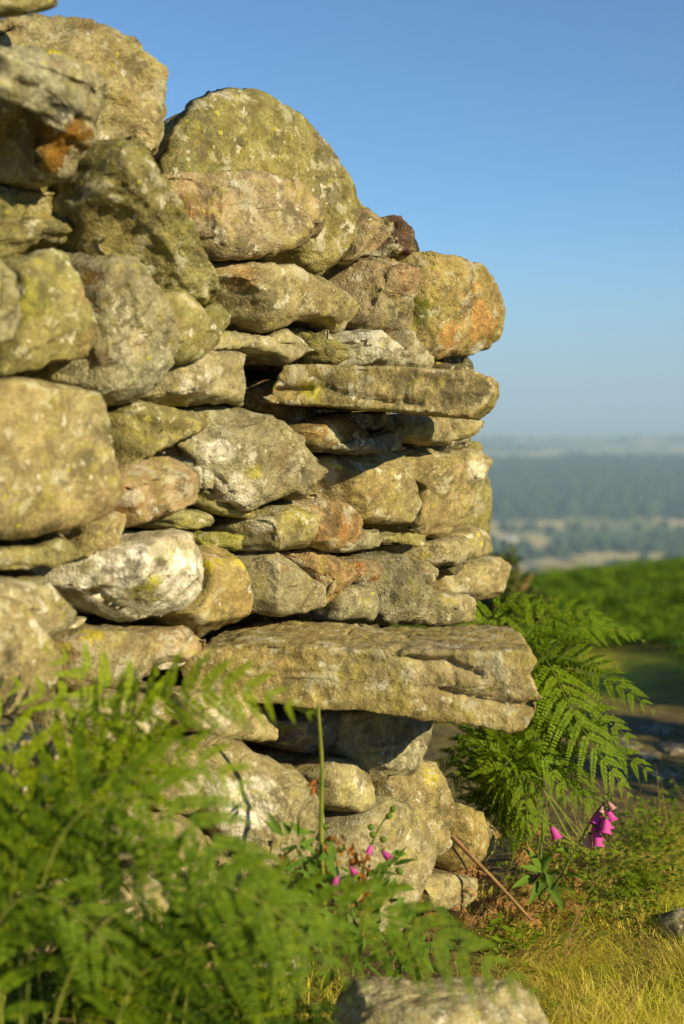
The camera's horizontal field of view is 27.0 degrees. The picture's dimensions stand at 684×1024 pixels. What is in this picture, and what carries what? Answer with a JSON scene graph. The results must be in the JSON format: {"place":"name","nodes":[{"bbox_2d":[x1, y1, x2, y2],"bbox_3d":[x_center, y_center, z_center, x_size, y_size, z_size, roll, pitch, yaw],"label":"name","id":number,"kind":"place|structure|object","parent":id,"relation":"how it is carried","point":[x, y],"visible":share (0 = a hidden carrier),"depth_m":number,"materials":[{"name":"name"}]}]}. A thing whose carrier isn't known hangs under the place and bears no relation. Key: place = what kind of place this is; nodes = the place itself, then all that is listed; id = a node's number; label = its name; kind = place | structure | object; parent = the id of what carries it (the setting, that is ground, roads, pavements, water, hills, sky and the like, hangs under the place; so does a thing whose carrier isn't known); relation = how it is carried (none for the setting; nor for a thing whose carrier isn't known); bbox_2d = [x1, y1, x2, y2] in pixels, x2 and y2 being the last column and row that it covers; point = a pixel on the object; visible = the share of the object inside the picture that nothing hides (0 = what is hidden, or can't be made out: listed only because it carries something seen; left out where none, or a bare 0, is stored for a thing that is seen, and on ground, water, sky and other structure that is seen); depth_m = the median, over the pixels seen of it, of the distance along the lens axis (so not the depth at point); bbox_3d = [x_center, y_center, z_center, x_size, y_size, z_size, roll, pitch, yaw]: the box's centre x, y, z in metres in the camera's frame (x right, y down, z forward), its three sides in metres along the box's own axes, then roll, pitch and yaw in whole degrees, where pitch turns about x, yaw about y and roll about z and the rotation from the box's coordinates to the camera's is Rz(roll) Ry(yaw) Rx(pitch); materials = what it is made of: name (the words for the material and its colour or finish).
{"place":"outdoors","nodes":[
{"label":"outdoors","id":0,"kind":"place"},
{"bbox_2d":[2,0,683,434],"label":"sky","id":1,"kind":"structure","parent":0,"point":[539,144],"materials":[{"name":"blue"}]},
{"bbox_2d":[48,434,683,1023],"bbox_3d":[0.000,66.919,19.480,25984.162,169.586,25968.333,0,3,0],"label":"ground","id":2,"kind":"structure","parent":0,"point":[648,668],"depth_m":4.95,"materials":[{"name":"green plant"}]},
{"bbox_2d":[0,638,317,1023],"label":"bracken fern","id":3,"kind":"object","parent":2,"relation":"on","point":[116,726],"visible":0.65,"depth_m":1.92,"materials":[{"name":"green plant"}]},
{"bbox_2d":[0,822,345,1023],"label":"bracken fern","id":4,"kind":"object","parent":2,"relation":"on","point":[43,982],"visible":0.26,"depth_m":2.05,"materials":[{"name":"green plant"}]},
{"bbox_2d":[0,0,541,1023],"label":"dry stone wall","id":5,"kind":"structure","parent":2,"relation":"on","point":[248,396],"depth_m":2.56,"materials":[{"name":"beige stone"}]},
{"bbox_2d":[0,722,561,1023],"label":"bracken fern","id":6,"kind":"object","parent":2,"relation":"on","point":[83,886],"visible":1,"depth_m":1.74,"materials":[{"name":"green plant"}]},
{"bbox_2d":[340,805,402,921],"bbox_3d":[0.053,0.631,2.493,0.114,0.240,0.065,1,3,18],"label":"foxglove","id":7,"kind":"object","parent":2,"relation":"on","point":[385,854],"visible":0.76,"depth_m":2.48,"materials":[{"name":"green plant"}]},
{"bbox_2d":[328,976,548,1023],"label":"rock","id":8,"kind":"object","parent":2,"relation":"on","point":[389,1004],"visible":0.86,"depth_m":2.23,"materials":[{"name":"stone"}]},
{"bbox_2d":[451,834,532,921],"bbox_3d":[0.321,0.793,3.084,0.206,0.156,0.017,2,4,37],"label":"dry stalk","id":9,"kind":"object","parent":2,"relation":"on","point":[456,840],"visible":1,"depth_m":3.08,"materials":[{"name":"brown plant"}]},
{"bbox_2d":[409,818,590,943],"bbox_3d":[0.409,0.866,3.330,0.408,0.148,0.868,2,4,31],"label":"dead fern","id":10,"kind":"object","parent":2,"relation":"on","point":[494,894],"visible":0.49,"depth_m":3.22,"materials":[{"name":"brown plant"}]},
{"bbox_2d":[497,536,508,540],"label":"farmhouse","id":11,"kind":"object","parent":2,"relation":"on","point":[503,538],"visible":0.22,"depth_m":1977.91,"materials":[{"name":"stone"}]},
{"bbox_2d":[466,537,550,642],"bbox_3d":[1.112,0.557,9.636,0.638,0.764,0.647,0,3,0],"label":"bush","id":12,"kind":"object","parent":2,"relation":"on","point":[513,583],"visible":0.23,"depth_m":9.61,"materials":[{"name":"green plant"}]},
{"bbox_2d":[508,533,515,540],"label":"farmhouse","id":13,"kind":"object","parent":2,"relation":"on","point":[511,537],"visible":0.85,"depth_m":2014.09,"materials":[{"name":"stone"}]},
{"bbox_2d":[390,556,683,674],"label":"bracken hillside","id":14,"kind":"structure","parent":2,"relation":"on","point":[648,592],"depth_m":11.26,"materials":[{"name":"green plant"}]},
{"bbox_2d":[512,797,574,911],"bbox_3d":[0.433,0.779,3.167,0.143,0.264,0.170,-1,3,-25],"label":"foxglove","id":15,"kind":"object","parent":2,"relation":"on","point":[544,882],"visible":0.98,"depth_m":3.18,"materials":[{"name":"green plant"}]},
{"bbox_2d":[433,592,661,865],"bbox_3d":[0.488,0.605,3.552,0.571,0.776,0.784,0,3,0],"label":"bracken fern","id":16,"kind":"object","parent":2,"relation":"on","point":[515,757],"visible":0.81,"depth_m":3.42,"materials":[{"name":"green plant"}]},
{"bbox_2d":[562,539,568,546],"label":"farmhouse","id":17,"kind":"object","parent":2,"relation":"on","point":[565,541],"visible":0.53,"depth_m":1921.97,"materials":[{"name":"stone"}]},
{"bbox_2d":[461,775,683,975],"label":"herbs","id":18,"kind":"object","parent":2,"relation":"on","point":[594,861],"visible":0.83,"depth_m":3.42,"materials":[{"name":"green plant"}]},
{"bbox_2d":[537,793,617,916],"bbox_3d":[0.501,0.764,3.116,0.207,0.312,0.077,2,4,38],"label":"foxglove","id":19,"kind":"object","parent":2,"relation":"on","point":[600,821],"visible":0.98,"depth_m":3.08,"materials":[{"name":"pink plant"}]},
{"bbox_2d":[479,434,683,456],"bbox_3d":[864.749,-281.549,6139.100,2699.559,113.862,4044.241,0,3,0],"label":"plateau woodland","id":20,"kind":"object","parent":2,"relation":"on","point":[491,445],"visible":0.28,"depth_m":6660.77,"materials":[{"name":"green plant"}]},
{"bbox_2d":[487,453,683,516],"bbox_3d":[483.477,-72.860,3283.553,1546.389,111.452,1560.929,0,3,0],"label":"hillside woodland","id":21,"kind":"object","parent":2,"relation":"on","point":[586,484],"visible":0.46,"depth_m":2879.49,"materials":[{"name":"plant"}]},
{"bbox_2d":[489,509,683,572],"bbox_3d":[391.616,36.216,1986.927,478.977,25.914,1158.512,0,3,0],"label":"valley woodland","id":22,"kind":"object","parent":2,"relation":"on","point":[580,545],"visible":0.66,"depth_m":1893.45,"materials":[{"name":"plant"}]},
{"bbox_2d":[602,738,644,748],"bbox_3d":[1.013,0.859,5.137,0.202,0.063,0.184,0,3,0],"label":"path stone","id":23,"kind":"object","parent":2,"relation":"on","point":[631,743],"visible":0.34,"depth_m":5.12,"materials":[{"name":"beige stone"}]},
{"bbox_2d":[609,854,663,905],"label":"bracken fern","id":24,"kind":"object","parent":2,"relation":"on","point":[635,878],"visible":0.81,"depth_m":3.31,"materials":[{"name":"green plant"}]},
{"bbox_2d":[620,746,660,761],"bbox_3d":[1.046,0.863,4.984,0.162,0.060,0.218,0,3,0],"label":"path stone","id":25,"kind":"object","parent":2,"relation":"on","point":[650,755],"visible":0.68,"depth_m":4.95,"materials":[{"name":"beige stone"}]},
{"bbox_2d":[616,817,683,849],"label":"bracken fern","id":26,"kind":"object","parent":2,"relation":"on","point":[644,837],"visible":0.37,"depth_m":3.74,"materials":[{"name":"green plant"}]},
{"bbox_2d":[634,723,675,734],"bbox_3d":[1.187,0.838,5.396,0.204,0.061,0.171,-3,4,-40],"label":"path stone","id":27,"kind":"object","parent":2,"relation":"on","point":[655,728],"visible":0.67,"depth_m":5.36,"materials":[{"name":"grey stone"}]},
{"bbox_2d":[651,768,683,780],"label":"path stone","id":28,"kind":"object","parent":2,"relation":"on","point":[668,775],"visible":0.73,"depth_m":4.60,"materials":[{"name":"grey stone"}]},
{"bbox_2d":[655,908,683,943],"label":"rock","id":29,"kind":"object","parent":2,"relation":"on","point":[677,927],"visible":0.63,"depth_m":3.12,"materials":[{"name":"stone"}]},
{"bbox_2d":[656,740,683,754],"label":"path stone","id":30,"kind":"object","parent":2,"relation":"on","point":[668,747],"visible":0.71,"depth_m":5.04,"materials":[{"name":"grey stone"}]},
{"bbox_2d":[205,758,683,1023],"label":"grass","id":31,"kind":"structure","parent":0,"point":[598,1016],"depth_m":2.95,"materials":[{"name":"plant"}]},
{"bbox_2d":[264,811,362,989],"bbox_3d":[-0.045,0.628,2.288,0.156,0.298,0.141,0,3,-7],"label":"leafy weed","id":32,"kind":"object","parent":31,"relation":"on","point":[298,830],"visible":0.52,"depth_m":2.29,"materials":[{"name":"green plant"}]},
{"bbox_2d":[271,850,301,917],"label":"withered plant","id":33,"kind":"object","parent":32,"relation":"attached to","point":[284,854],"visible":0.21,"depth_m":2.31,"materials":[{"name":"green plant"}]},
{"bbox_2d":[307,706,331,954],"bbox_3d":[-0.034,0.526,2.314,0.013,0.429,0.055,3,4,40],"label":"bare stem","id":34,"kind":"object","parent":32,"relation":"attached to","point":[321,810],"visible":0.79,"depth_m":2.31,"materials":[{"name":"green plant"}]},
{"bbox_2d":[311,828,362,930],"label":"withered plant","id":35,"kind":"object","parent":32,"relation":"attached to","point":[341,852],"visible":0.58,"depth_m":2.31,"materials":[{"name":"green plant"}]},
{"bbox_2d":[300,824,361,956],"bbox_3d":[-0.021,0.636,2.341,0.104,0.242,0.077,-1,3,-15],"label":"foxglove","id":36,"kind":"object","parent":31,"relation":"on","point":[334,879],"visible":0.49,"depth_m":2.34,"materials":[{"name":"green plant"}]},
{"bbox_2d":[314,846,416,976],"bbox_3d":[0.049,0.674,2.389,0.167,0.235,0.146,2,3,27],"label":"leafy weed","id":37,"kind":"object","parent":31,"relation":"on","point":[354,925],"visible":0.41,"depth_m":2.38,"materials":[{"name":"green plant"}]},
{"bbox_2d":[345,838,375,935],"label":"withered plant","id":38,"kind":"object","parent":37,"relation":"attached to","point":[362,875],"visible":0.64,"depth_m":2.30,"materials":[{"name":"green plant"}]},
{"bbox_2d":[362,906,456,979],"bbox_3d":[0.109,0.761,2.473,0.176,0.191,0.153,0,3,0],"label":"leafy weed","id":39,"kind":"object","parent":31,"relation":"on","point":[433,967],"visible":0.48,"depth_m":2.46,"materials":[{"name":"green plant"}]},
{"bbox_2d":[451,845,471,876],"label":"dry stalk","id":40,"kind":"object","parent":31,"relation":"on","point":[458,855],"visible":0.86,"depth_m":3.12,"materials":[{"name":"brown plant"}]}
]}

